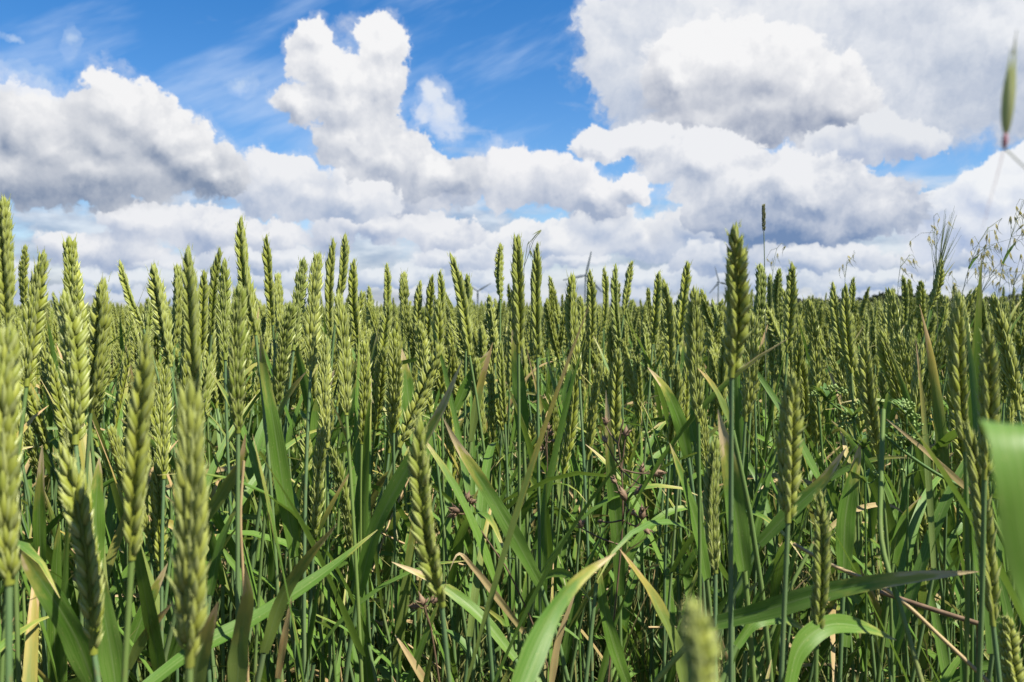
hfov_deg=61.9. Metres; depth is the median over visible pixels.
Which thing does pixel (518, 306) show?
wheat plant
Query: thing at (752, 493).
wheat plant
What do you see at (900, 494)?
wheat plant
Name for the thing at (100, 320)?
wheat plant
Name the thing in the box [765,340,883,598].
wheat plant
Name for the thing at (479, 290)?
wind turbine
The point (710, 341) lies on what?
wheat plant
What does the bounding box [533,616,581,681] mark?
shoot
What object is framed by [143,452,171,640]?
wheat plant
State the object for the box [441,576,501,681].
broadleaf weed
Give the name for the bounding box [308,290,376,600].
wheat plant
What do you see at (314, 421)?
wheat shoot
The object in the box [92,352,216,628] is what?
wheat plant
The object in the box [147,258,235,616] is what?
wheat plant
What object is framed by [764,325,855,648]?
wheat plant
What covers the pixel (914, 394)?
wheat plant
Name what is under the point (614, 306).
wheat plant
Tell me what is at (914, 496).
wheat plant
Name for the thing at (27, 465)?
wheat plant
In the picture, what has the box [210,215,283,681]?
wheat plant
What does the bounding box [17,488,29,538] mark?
wheat plant
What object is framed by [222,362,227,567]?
wheat plant
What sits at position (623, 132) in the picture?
sky
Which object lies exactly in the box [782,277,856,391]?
wheat plant
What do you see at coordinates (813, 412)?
wheat plant
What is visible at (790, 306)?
wheat plant
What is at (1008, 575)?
wheat plant
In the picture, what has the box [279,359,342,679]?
wheat plant
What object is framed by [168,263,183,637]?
wheat plant
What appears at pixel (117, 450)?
wheat plant
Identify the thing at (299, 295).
wheat plant
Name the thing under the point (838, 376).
wheat plant
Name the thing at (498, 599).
wheat shoot
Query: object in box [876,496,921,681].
wheat shoot
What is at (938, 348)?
wheat plant
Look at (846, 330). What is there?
wheat plant
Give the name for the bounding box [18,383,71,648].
wheat plant
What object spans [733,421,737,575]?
wheat plant
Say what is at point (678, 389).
wheat plant
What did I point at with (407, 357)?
wheat plant
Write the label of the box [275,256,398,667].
wheat plant
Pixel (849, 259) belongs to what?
wild oat
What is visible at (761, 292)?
wheat plant
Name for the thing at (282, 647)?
wheat shoot
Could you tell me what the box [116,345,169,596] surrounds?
wheat plant
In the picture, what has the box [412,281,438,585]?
wheat plant
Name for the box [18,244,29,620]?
wheat plant
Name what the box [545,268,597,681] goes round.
wheat plant
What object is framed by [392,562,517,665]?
wheat shoot
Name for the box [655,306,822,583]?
wheat plant
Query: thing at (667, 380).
wheat plant
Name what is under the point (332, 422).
wheat plant
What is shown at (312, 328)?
wheat plant
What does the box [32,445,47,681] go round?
wheat shoot
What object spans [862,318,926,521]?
wheat plant
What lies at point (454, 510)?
dried weed
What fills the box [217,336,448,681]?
wheat plant
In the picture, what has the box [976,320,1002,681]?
wheat plant
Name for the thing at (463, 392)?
wheat shoot
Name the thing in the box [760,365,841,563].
wheat plant
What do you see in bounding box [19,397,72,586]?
wheat plant
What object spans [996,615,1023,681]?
wheat plant
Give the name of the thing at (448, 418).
wheat plant
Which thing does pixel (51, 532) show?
wheat plant
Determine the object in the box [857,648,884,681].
broadleaf weed
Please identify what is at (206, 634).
wheat shoot
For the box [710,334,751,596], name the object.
wheat plant
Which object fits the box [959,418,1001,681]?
wheat plant
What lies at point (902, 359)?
wheat plant
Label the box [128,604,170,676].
wheat shoot
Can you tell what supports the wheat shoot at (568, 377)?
on the ground
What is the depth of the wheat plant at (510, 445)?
1.04 m
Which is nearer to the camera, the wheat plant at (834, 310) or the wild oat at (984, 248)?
the wheat plant at (834, 310)
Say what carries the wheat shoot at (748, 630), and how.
on the ground
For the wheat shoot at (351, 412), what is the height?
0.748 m
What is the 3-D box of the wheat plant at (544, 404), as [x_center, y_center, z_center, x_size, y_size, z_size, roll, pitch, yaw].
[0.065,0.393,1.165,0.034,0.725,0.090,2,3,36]
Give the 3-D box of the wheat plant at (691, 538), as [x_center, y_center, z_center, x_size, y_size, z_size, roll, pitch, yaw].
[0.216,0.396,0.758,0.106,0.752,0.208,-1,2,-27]
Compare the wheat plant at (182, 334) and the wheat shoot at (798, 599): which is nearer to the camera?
the wheat shoot at (798, 599)
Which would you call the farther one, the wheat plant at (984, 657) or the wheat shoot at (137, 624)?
the wheat plant at (984, 657)
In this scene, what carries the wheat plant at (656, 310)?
on the ground
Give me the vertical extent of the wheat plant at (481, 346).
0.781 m
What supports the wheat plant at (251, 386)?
on the ground
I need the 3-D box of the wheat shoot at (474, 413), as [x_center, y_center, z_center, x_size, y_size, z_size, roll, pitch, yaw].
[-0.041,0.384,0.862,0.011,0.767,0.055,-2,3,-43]
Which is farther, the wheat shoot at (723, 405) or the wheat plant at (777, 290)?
the wheat plant at (777, 290)
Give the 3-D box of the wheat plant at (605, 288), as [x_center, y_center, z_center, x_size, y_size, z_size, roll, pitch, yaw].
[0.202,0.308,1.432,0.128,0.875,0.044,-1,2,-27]
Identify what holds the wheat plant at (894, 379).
on the ground
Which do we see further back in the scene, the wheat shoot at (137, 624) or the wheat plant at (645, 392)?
the wheat plant at (645, 392)
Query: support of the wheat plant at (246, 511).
on the ground
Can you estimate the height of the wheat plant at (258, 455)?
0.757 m
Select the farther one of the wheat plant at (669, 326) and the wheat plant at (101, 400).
the wheat plant at (101, 400)
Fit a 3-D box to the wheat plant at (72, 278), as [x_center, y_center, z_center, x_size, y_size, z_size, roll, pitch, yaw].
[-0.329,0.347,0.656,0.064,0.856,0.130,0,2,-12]
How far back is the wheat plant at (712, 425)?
1.19 m
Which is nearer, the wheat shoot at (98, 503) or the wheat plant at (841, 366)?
the wheat shoot at (98, 503)
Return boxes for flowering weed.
[808,383,878,681]
[885,397,928,681]
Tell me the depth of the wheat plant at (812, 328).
0.85 m
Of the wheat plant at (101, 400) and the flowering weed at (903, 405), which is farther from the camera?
the wheat plant at (101, 400)
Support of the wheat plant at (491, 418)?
on the ground
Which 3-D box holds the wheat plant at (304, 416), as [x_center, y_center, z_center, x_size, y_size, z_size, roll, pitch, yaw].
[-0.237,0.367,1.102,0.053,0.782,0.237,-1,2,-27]
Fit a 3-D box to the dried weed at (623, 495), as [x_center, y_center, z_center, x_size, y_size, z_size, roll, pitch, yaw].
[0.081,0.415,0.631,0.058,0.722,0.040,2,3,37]
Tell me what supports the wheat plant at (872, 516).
on the ground
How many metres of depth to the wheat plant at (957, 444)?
0.83 m
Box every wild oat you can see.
[521,230,541,362]
[765,243,785,549]
[834,251,856,563]
[894,254,918,420]
[909,213,954,567]
[941,218,1016,675]
[943,270,977,534]
[967,246,1013,290]
[982,30,1023,229]
[992,254,1023,312]
[994,199,1023,348]
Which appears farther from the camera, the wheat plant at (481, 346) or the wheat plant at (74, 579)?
the wheat plant at (481, 346)
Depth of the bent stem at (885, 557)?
0.47 m
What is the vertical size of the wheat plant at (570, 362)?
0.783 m
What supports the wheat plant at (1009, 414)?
on the ground
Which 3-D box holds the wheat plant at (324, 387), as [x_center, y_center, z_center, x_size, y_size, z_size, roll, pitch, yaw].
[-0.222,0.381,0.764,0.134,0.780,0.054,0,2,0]
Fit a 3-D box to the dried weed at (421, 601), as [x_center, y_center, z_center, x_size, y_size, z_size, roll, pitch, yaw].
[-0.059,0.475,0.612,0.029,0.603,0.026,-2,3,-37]
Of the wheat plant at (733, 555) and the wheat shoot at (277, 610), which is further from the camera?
the wheat plant at (733, 555)
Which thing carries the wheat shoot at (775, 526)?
on the ground
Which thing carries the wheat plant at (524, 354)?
on the ground
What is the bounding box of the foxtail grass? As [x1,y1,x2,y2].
[762,204,765,652]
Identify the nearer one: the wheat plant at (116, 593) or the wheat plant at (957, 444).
the wheat plant at (957, 444)
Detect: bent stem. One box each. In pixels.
[877,409,924,681]
[879,428,973,681]
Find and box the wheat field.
[0,278,1023,681]
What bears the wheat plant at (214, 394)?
on the ground
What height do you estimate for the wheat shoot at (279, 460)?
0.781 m
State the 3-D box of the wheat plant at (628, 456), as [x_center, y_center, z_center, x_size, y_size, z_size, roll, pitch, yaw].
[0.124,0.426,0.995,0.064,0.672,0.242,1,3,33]
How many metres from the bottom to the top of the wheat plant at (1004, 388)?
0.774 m
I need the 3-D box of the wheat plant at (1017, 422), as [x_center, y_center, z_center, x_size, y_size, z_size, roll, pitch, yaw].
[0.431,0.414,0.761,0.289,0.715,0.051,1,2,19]
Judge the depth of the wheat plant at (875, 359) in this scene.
1.22 m
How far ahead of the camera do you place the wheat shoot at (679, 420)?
0.73 m
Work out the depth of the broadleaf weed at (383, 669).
0.79 m
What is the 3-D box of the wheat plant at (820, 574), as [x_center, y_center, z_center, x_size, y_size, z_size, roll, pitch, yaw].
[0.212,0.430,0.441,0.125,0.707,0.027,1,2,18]
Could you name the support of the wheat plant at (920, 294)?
on the ground
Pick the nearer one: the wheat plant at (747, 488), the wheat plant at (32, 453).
the wheat plant at (32, 453)
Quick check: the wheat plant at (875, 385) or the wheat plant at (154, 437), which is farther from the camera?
the wheat plant at (875, 385)
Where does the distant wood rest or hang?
on the ground
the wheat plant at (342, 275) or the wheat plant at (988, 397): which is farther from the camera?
the wheat plant at (342, 275)
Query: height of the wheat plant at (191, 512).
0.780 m
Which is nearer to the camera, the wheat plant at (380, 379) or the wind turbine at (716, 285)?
the wheat plant at (380, 379)
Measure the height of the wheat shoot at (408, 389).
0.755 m
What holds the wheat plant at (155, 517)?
on the ground
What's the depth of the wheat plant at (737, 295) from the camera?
0.42 m
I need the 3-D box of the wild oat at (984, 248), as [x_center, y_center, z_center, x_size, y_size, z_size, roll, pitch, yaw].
[0.627,0.295,1.155,0.076,0.922,0.065,0,2,0]
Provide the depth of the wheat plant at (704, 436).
0.89 m
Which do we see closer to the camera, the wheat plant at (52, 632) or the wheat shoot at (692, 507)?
the wheat shoot at (692, 507)
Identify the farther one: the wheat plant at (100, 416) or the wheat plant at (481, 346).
the wheat plant at (100, 416)
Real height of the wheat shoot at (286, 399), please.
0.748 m
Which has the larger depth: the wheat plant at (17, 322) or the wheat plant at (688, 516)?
the wheat plant at (17, 322)
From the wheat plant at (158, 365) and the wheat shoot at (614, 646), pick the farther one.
the wheat plant at (158, 365)
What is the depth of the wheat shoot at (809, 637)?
0.44 m
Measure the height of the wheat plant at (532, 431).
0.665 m
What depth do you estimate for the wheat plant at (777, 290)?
1.20 m
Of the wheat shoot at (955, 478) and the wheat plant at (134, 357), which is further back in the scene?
the wheat plant at (134, 357)
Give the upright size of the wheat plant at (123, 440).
0.720 m
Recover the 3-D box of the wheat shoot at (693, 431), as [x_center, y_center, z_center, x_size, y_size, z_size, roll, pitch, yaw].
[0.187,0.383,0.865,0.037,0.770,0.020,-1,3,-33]
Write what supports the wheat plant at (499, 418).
on the ground
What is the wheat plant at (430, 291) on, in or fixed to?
on the ground
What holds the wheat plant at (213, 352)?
on the ground
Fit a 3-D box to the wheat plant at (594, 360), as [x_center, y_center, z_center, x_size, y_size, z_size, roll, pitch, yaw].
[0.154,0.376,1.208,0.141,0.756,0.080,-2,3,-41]
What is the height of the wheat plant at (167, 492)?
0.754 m
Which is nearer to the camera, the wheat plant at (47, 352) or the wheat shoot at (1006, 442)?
the wheat shoot at (1006, 442)
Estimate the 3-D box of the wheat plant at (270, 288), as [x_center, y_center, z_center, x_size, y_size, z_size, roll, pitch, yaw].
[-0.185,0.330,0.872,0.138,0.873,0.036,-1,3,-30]
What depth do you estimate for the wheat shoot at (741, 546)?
0.52 m
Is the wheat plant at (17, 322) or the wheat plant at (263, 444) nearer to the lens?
the wheat plant at (263, 444)
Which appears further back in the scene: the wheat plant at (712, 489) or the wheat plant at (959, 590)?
the wheat plant at (959, 590)
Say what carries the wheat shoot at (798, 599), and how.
on the ground
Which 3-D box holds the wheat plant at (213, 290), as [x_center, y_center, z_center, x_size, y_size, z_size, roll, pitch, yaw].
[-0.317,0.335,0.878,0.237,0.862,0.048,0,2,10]
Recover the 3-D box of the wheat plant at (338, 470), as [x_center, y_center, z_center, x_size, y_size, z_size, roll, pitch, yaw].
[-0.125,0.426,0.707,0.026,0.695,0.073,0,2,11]
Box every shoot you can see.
[17,547,93,681]
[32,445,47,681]
[90,457,104,654]
[97,569,122,681]
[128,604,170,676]
[129,563,167,654]
[142,530,376,681]
[164,434,245,661]
[183,602,218,681]
[207,508,234,615]
[227,566,253,681]
[251,371,306,573]
[255,524,336,681]
[259,336,309,675]
[274,597,291,681]
[310,370,334,668]
[332,359,370,657]
[343,359,462,681]
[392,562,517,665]
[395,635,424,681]
[401,349,417,625]
[421,351,488,635]
[443,418,569,681]
[449,552,546,681]
[455,343,492,675]
[511,330,530,594]
[511,552,615,681]
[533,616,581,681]
[546,364,573,678]
[549,595,574,681]
[597,557,631,681]
[605,391,624,681]
[620,550,688,681]
[648,368,706,613]
[653,570,978,681]
[670,444,718,680]
[680,339,707,617]
[698,368,772,681]
[717,448,845,638]
[718,410,755,681]
[718,615,803,681]
[756,502,902,681]
[785,614,895,681]
[835,445,860,681]
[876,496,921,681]
[888,420,1001,543]
[972,511,1003,681]
[980,419,1023,611]
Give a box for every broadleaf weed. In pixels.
[244,562,323,656]
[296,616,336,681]
[375,560,440,681]
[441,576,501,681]
[680,611,738,668]
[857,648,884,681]
[936,577,978,662]
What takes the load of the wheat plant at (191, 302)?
on the ground
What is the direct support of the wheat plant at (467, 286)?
on the ground
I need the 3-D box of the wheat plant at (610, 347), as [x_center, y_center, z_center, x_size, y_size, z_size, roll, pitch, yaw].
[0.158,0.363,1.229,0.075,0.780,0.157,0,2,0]
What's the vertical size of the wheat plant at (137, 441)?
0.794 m
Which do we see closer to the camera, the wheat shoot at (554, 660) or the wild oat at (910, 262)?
the wheat shoot at (554, 660)
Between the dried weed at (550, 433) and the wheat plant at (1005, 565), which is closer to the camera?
the dried weed at (550, 433)
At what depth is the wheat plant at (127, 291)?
1.05 m
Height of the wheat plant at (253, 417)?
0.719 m
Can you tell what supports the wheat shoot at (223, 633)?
on the ground
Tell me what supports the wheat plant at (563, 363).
on the ground
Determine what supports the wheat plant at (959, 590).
on the ground
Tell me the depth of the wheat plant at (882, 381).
1.28 m
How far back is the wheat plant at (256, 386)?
1.12 m
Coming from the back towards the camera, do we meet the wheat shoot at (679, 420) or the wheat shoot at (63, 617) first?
the wheat shoot at (679, 420)
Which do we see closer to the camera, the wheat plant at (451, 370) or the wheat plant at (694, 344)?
the wheat plant at (694, 344)
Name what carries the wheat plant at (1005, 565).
on the ground
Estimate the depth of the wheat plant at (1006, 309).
1.18 m
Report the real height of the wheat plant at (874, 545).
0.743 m
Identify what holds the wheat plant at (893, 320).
on the ground
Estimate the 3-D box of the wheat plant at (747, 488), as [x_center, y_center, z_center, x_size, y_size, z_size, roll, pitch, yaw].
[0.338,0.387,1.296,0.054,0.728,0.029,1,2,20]
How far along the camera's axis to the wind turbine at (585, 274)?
1399.93 m
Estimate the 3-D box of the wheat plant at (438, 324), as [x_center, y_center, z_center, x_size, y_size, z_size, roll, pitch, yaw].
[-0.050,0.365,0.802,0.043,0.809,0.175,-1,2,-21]
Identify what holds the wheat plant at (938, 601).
on the ground
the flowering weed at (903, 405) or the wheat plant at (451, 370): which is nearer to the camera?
the flowering weed at (903, 405)
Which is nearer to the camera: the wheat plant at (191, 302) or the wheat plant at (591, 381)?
the wheat plant at (191, 302)
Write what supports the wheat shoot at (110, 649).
on the ground
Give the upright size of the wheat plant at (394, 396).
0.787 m
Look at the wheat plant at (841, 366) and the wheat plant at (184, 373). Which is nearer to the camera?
the wheat plant at (184, 373)
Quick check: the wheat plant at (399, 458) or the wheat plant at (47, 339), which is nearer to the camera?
the wheat plant at (399, 458)
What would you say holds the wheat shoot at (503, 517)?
on the ground
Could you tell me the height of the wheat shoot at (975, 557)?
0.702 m
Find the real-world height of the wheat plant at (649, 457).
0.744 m
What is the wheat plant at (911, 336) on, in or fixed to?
on the ground
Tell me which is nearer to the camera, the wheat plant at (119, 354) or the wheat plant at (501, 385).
the wheat plant at (501, 385)
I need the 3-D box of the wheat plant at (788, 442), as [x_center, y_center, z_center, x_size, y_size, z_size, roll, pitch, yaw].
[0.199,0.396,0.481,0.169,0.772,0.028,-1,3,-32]
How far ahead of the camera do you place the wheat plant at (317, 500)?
0.62 m
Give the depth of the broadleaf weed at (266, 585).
0.80 m
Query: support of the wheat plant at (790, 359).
on the ground
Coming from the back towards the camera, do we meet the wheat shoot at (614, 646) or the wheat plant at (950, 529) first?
the wheat plant at (950, 529)
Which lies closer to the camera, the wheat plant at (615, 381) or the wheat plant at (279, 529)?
the wheat plant at (615, 381)
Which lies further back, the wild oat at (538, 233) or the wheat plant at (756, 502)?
the wheat plant at (756, 502)
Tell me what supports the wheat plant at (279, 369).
on the ground
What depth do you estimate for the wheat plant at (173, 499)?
0.97 m
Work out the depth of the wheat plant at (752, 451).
1.08 m
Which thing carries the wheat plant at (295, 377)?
on the ground
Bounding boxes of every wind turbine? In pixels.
[472,283,490,302]
[563,251,601,303]
[709,267,725,304]
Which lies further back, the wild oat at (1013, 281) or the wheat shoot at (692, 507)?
the wild oat at (1013, 281)
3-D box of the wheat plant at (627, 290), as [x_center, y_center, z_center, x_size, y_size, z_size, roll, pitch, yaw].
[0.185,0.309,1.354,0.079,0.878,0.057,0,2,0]
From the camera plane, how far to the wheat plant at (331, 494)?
0.86 m
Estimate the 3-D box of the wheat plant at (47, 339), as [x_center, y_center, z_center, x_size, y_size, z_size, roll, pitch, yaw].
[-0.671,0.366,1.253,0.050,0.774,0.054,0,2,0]
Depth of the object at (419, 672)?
0.60 m
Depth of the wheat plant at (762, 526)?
1.19 m
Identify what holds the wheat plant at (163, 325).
on the ground
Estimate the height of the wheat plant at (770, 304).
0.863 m
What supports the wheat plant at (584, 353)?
on the ground
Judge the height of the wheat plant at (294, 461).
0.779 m
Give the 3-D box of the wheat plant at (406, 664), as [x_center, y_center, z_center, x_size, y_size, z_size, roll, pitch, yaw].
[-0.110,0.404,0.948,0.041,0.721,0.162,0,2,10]
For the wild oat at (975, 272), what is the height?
0.858 m
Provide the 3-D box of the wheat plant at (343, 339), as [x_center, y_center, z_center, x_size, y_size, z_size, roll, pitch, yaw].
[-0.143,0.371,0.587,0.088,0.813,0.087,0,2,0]
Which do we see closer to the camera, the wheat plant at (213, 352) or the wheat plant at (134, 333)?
the wheat plant at (213, 352)
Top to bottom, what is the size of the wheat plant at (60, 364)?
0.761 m
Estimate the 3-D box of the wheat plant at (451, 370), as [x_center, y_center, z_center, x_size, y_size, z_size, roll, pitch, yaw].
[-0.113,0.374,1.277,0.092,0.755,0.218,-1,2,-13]
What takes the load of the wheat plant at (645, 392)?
on the ground
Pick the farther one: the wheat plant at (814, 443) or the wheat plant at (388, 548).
the wheat plant at (814, 443)
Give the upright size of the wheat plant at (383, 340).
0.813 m
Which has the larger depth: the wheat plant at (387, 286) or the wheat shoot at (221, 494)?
the wheat plant at (387, 286)
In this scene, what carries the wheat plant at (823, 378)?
on the ground
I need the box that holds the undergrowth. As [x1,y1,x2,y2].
[0,259,1023,681]
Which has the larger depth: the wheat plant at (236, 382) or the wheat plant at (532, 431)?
the wheat plant at (532, 431)
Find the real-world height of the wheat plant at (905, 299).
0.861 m
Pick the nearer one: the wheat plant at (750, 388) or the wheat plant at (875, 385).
the wheat plant at (750, 388)
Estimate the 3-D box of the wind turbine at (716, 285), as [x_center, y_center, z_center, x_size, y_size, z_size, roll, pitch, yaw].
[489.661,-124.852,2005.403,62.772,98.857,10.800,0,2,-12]
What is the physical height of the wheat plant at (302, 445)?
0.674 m
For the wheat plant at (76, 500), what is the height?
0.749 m
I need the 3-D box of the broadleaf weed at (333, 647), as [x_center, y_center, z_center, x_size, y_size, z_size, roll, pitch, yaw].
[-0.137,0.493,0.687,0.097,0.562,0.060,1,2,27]
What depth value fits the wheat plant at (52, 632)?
0.69 m
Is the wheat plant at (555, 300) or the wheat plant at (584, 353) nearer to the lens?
the wheat plant at (584, 353)
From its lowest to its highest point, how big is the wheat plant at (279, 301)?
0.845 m
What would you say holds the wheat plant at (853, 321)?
on the ground
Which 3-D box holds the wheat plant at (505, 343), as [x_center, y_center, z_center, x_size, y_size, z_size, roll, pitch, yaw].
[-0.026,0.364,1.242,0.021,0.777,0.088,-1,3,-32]
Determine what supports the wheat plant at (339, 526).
on the ground
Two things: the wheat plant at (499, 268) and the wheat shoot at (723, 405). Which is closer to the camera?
the wheat shoot at (723, 405)
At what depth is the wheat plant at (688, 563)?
0.89 m
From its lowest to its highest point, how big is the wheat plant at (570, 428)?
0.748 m
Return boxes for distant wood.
[709,291,1020,307]
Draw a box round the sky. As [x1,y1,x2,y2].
[0,0,1023,307]
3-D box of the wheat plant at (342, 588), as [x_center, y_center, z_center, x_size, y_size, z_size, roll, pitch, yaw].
[-0.255,0.382,1.016,0.096,0.759,0.224,2,3,42]
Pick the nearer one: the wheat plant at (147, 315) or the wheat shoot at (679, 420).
the wheat shoot at (679, 420)
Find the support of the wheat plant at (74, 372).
on the ground
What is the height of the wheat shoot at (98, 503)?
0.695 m
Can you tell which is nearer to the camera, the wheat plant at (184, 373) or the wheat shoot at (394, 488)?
the wheat shoot at (394, 488)
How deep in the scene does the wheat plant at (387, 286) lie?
1.25 m
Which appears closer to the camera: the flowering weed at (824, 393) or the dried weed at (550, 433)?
the flowering weed at (824, 393)
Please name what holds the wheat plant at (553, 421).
on the ground
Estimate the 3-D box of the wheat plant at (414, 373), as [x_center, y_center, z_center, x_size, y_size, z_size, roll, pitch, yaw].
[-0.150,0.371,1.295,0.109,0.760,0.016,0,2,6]
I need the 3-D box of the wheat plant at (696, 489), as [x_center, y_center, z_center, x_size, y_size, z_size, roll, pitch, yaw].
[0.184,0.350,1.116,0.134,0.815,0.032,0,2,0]
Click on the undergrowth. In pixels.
(420, 645)
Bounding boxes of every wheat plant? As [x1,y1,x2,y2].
[0,194,39,681]
[0,245,51,681]
[0,317,26,681]
[0,319,64,536]
[13,233,107,681]
[13,446,40,665]
[14,316,104,486]
[15,362,170,587]
[16,411,61,681]
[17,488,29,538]
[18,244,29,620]
[18,326,137,603]
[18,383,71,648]
[18,394,282,676]
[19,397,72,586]
[19,399,77,616]
[25,366,175,585]
[35,329,46,397]
[38,609,42,670]
[40,345,72,573]
[42,370,122,624]
[43,328,77,602]
[43,351,233,532]
[46,344,112,450]
[48,349,132,502]
[53,288,94,681]
[53,428,105,681]
[54,350,64,392]
[59,418,177,627]
[65,364,173,681]
[79,271,113,626]
[84,351,250,597]
[84,410,142,544]
[90,345,111,509]
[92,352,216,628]
[95,404,112,477]
[106,424,185,681]
[108,451,180,673]
[115,309,301,676]
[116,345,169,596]
[117,259,235,520]
[121,327,156,681]
[122,296,224,591]
[124,303,169,475]
[125,315,166,569]
[130,382,217,582]
[137,269,247,681]
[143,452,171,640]
[144,357,174,679]
[145,261,315,681]
[145,386,169,670]
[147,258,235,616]
[148,402,285,663]
[148,462,234,681]
[165,371,211,681]
[166,360,254,552]
[167,373,180,591]
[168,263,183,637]
[172,324,228,681]
[179,244,310,681]
[179,312,185,352]
[203,246,304,466]
[204,339,299,635]
[206,412,262,468]
[209,299,298,681]
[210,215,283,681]
[210,356,235,487]
[211,376,258,681]
[213,341,337,566]
[214,301,229,662]
[215,361,344,557]
[217,332,269,673]
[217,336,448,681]
[220,345,382,623]
[221,331,334,681]
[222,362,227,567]
[224,280,250,616]
[229,325,250,570]
[244,353,317,606]
[249,472,273,657]
[252,335,278,646]
[256,292,365,681]
[257,236,344,681]
[258,329,327,681]
[261,234,386,681]
[266,256,308,680]
[267,424,328,681]
[269,368,405,673]
[274,270,378,626]
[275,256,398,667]
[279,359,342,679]
[290,327,336,679]
[291,347,388,566]
[292,342,373,555]
[295,232,440,657]
[298,471,310,681]
[299,418,341,607]
[300,332,385,667]
[302,250,360,681]
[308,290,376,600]
[325,390,346,597]
[327,443,373,681]
[329,499,347,549]
[330,263,392,564]
[335,350,357,642]
[337,332,376,643]
[337,362,385,620]
[357,339,372,609]
[371,298,394,483]
[378,319,506,681]
[378,353,410,525]
[382,319,408,657]
[384,359,404,601]
[384,378,494,638]
[385,324,415,681]
[398,269,420,681]
[399,356,440,496]
[401,378,438,681]
[406,414,451,681]
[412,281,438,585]
[417,273,454,580]
[422,342,575,668]
[429,250,501,681]
[429,273,472,668]
[432,269,445,668]
[432,299,451,681]
[437,342,456,640]
[443,387,462,681]
[444,321,503,574]
[456,242,565,626]
[466,371,496,681]
[470,354,493,617]
[476,324,585,681]
[482,369,578,676]
[485,329,508,653]
[485,357,608,549]
[496,331,587,672]
[496,340,544,678]
[499,311,555,611]
[509,233,592,658]
[510,336,536,507]
[510,362,604,681]
[510,395,558,610]
[527,418,599,611]
[530,242,547,670]
[531,364,570,584]
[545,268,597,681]
[546,325,596,572]
[547,260,692,681]
[548,275,646,678]
[549,360,583,680]
[549,425,637,665]
[559,270,661,681]
[563,270,690,681]
[569,373,603,681]
[574,355,720,613]
[579,329,664,630]
[580,343,633,658]
[587,347,665,638]
[587,360,697,681]
[591,365,721,626]
[599,353,751,531]
[601,263,657,594]
[602,260,654,655]
[602,363,748,681]
[605,324,657,527]
[606,378,713,594]
[607,348,703,681]
[610,262,665,654]
[618,297,697,565]
[619,337,726,629]
[634,364,848,652]
[637,346,727,644]
[641,279,757,681]
[654,361,686,539]
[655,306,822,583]
[661,362,801,681]
[677,589,723,681]
[681,283,706,603]
[684,422,728,635]
[695,259,906,681]
[700,409,766,653]
[701,433,771,681]
[704,324,767,579]
[708,352,760,649]
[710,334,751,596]
[710,360,810,630]
[713,266,783,658]
[722,220,753,681]
[723,402,747,570]
[733,311,787,681]
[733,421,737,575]
[734,262,794,681]
[746,368,827,537]
[746,393,779,662]
[754,372,830,639]
[756,381,844,570]
[758,274,776,505]
[758,361,880,681]
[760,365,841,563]
[764,282,883,601]
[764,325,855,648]
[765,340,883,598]
[770,354,878,646]
[771,417,863,528]
[773,390,849,658]
[774,368,806,681]
[776,334,847,681]
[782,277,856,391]
[788,341,837,656]
[789,330,826,652]
[795,432,848,681]
[802,433,810,680]
[803,297,835,681]
[809,490,832,681]
[811,343,891,677]
[812,326,918,553]
[822,362,927,530]
[826,354,885,614]
[831,343,1023,681]
[836,356,900,546]
[838,282,862,670]
[839,332,916,681]
[851,313,895,676]
[852,338,946,668]
[852,369,1014,681]
[857,336,962,681]
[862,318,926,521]
[862,365,952,572]
[866,373,877,563]
[876,329,1023,681]
[876,339,954,646]
[877,370,932,467]
[881,450,963,678]
[884,484,969,681]
[885,286,989,671]
[888,280,926,550]
[900,275,909,334]
[919,293,992,681]
[943,289,970,681]
[944,379,977,627]
[945,396,963,598]
[957,389,1014,668]
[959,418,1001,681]
[963,459,997,659]
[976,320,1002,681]
[982,343,1011,601]
[985,333,1012,648]
[993,501,1010,601]
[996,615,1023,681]
[1001,300,1009,422]
[1010,405,1023,636]
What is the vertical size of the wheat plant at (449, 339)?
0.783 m
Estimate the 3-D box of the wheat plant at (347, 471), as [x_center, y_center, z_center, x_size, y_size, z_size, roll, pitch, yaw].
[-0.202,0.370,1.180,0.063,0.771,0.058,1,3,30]
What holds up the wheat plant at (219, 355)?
on the ground
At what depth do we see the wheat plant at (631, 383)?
0.94 m
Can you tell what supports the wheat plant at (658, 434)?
on the ground
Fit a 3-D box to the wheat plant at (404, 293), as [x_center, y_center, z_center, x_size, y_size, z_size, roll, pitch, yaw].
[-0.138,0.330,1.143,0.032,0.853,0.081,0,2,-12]
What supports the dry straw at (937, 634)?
on the ground
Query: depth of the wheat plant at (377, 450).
1.22 m
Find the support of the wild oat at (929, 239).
on the ground
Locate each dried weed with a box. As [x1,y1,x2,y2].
[407,591,439,681]
[446,490,547,669]
[540,423,554,470]
[575,416,666,681]
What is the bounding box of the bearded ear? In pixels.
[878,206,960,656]
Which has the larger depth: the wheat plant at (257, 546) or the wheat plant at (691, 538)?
the wheat plant at (257, 546)
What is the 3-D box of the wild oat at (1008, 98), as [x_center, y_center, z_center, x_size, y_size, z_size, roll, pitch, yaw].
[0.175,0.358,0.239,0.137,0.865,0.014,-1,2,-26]
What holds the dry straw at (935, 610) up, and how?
on the ground
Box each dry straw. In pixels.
[240,460,248,681]
[793,542,990,681]
[879,590,977,673]
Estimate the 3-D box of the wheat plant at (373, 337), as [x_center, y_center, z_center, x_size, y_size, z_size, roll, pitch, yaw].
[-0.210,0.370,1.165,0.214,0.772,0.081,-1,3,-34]
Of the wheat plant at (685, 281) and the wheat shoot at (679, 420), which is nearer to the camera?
the wheat shoot at (679, 420)
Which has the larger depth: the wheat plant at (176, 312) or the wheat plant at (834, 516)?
the wheat plant at (834, 516)

